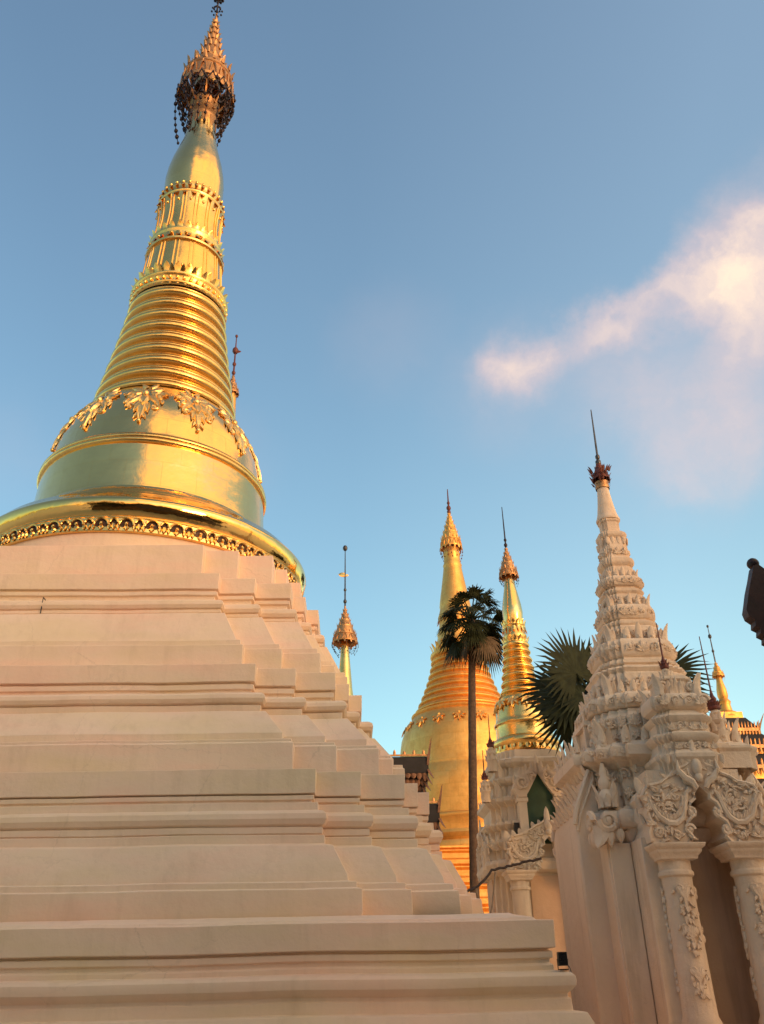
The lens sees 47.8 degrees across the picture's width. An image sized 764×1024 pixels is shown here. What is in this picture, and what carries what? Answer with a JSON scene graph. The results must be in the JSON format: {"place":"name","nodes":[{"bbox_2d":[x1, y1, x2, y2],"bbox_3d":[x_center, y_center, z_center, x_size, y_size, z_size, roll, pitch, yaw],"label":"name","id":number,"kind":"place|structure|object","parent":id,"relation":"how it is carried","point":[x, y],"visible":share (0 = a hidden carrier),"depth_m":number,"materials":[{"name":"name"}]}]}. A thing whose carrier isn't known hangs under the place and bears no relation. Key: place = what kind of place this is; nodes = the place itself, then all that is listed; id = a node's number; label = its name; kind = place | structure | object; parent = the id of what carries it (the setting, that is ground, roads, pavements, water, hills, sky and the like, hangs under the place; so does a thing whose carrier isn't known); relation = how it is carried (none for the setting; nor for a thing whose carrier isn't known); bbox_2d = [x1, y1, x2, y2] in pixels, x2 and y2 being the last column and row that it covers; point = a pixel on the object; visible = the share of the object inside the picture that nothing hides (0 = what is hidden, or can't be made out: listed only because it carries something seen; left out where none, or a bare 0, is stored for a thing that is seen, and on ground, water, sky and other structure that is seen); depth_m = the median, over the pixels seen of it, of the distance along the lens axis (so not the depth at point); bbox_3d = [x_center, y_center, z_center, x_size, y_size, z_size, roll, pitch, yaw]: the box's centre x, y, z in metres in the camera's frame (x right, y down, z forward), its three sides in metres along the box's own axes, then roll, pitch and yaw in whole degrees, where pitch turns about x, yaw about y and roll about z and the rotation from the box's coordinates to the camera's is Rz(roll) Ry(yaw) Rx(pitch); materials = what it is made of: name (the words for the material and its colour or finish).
{"place":"outdoors","nodes":[
{"label":"outdoors","id":0,"kind":"place"},
{"bbox_2d":[0,0,763,756],"label":"sky","id":1,"kind":"structure","parent":0,"point":[456,234],"materials":[{"name":"blue"}]},
{"bbox_2d":[389,740,445,834],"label":"pavilion","id":2,"kind":"structure","parent":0,"point":[417,770],"depth_m":24.53,"materials":[{"name":"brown wood"}]},
{"bbox_2d":[706,625,763,787],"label":"pavilion","id":3,"kind":"structure","parent":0,"point":[749,729],"depth_m":25.95,"materials":[{"name":"gold metal"}]},
{"bbox_2d":[742,558,763,645],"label":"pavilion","id":4,"kind":"structure","parent":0,"point":[753,611],"depth_m":7.65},
{"label":"ground","id":5,"kind":"structure","parent":0,"visible":0},
{"bbox_2d":[230,335,240,419],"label":"stupa","id":6,"kind":"object","parent":5,"relation":"on","point":[235,389],"visible":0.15,"depth_m":42.27,"materials":[{"name":"gold metal"}]},
{"bbox_2d":[0,0,595,1023],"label":"stupa","id":7,"kind":"object","parent":5,"relation":"on","point":[214,806],"visible":1,"depth_m":10.90,"materials":[{"name":"gold metal"}]},
{"bbox_2d":[557,952,571,972],"bbox_3d":[1.823,4.539,8.602,0.147,0.264,0.095,0,-29,-2],"label":"floodlight","id":8,"kind":"object","parent":7,"relation":"attached to","point":[562,959],"visible":1,"depth_m":8.60,"materials":[{"name":"black plastic"}]},
{"bbox_2d":[331,545,357,694],"bbox_3d":[-1.278,8.723,29.493,5.208,16.979,5.212,0,-29,-2],"label":"stupa","id":9,"kind":"object","parent":5,"relation":"on","point":[344,640],"visible":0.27,"depth_m":31.55,"materials":[{"name":"gold metal"}]},
{"bbox_2d":[400,489,500,912],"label":"stupa","id":10,"kind":"object","parent":5,"relation":"on","point":[439,718],"visible":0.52,"depth_m":43.56,"materials":[{"name":"gold metal"}]},
{"bbox_2d":[436,585,503,898],"bbox_3d":[3.075,7.999,24.217,2.580,12.893,2.841,0,-29,-2],"label":"palm tree","id":11,"kind":"object","parent":5,"relation":"on","point":[480,640],"visible":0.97,"depth_m":26.06,"materials":[{"name":"green plant"}]},
{"bbox_2d":[476,507,571,998],"bbox_3d":[3.327,5.441,19.787,2.624,13.007,2.888,0,-29,-2],"label":"shrine","id":12,"kind":"object","parent":5,"relation":"on","point":[519,791],"visible":0.62,"depth_m":18.41,"materials":[{"name":"paint"}]},
{"bbox_2d":[468,857,541,891],"bbox_3d":[2.357,7.135,16.900,1.717,0.704,0.187,7,-30,-15],"label":"cable","id":13,"kind":"object","parent":12,"relation":"attached to","point":[496,869],"visible":0.97,"depth_m":16.99,"materials":[{"name":"rubber"}]},
{"bbox_2d":[475,872,495,912],"bbox_3d":[2.018,7.385,16.578,0.477,0.859,0.036,10,-31,-19],"label":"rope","id":14,"kind":"object","parent":13,"relation":"hanging from","point":[492,894],"visible":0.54,"depth_m":16.60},
{"bbox_2d":[513,822,518,833],"bbox_3d":[2.810,6.663,17.970,0.100,0.340,0.120,0,-29,-2],"label":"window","id":15,"kind":"structure","parent":12,"relation":"in","point":[516,825],"depth_m":17.96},
{"bbox_2d":[513,628,715,759],"bbox_3d":[4.886,6.322,16.694,4.174,8.371,2.566,0,-29,-2],"label":"palm tree","id":16,"kind":"object","parent":5,"relation":"on","point":[562,688],"visible":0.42,"depth_m":17.55,"materials":[{"name":"green plant"}]},
{"bbox_2d":[548,410,763,1023],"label":"shrine","id":17,"kind":"object","parent":5,"relation":"on","point":[657,835],"visible":1,"depth_m":11.17,"materials":[{"name":"paint"}]}
]}

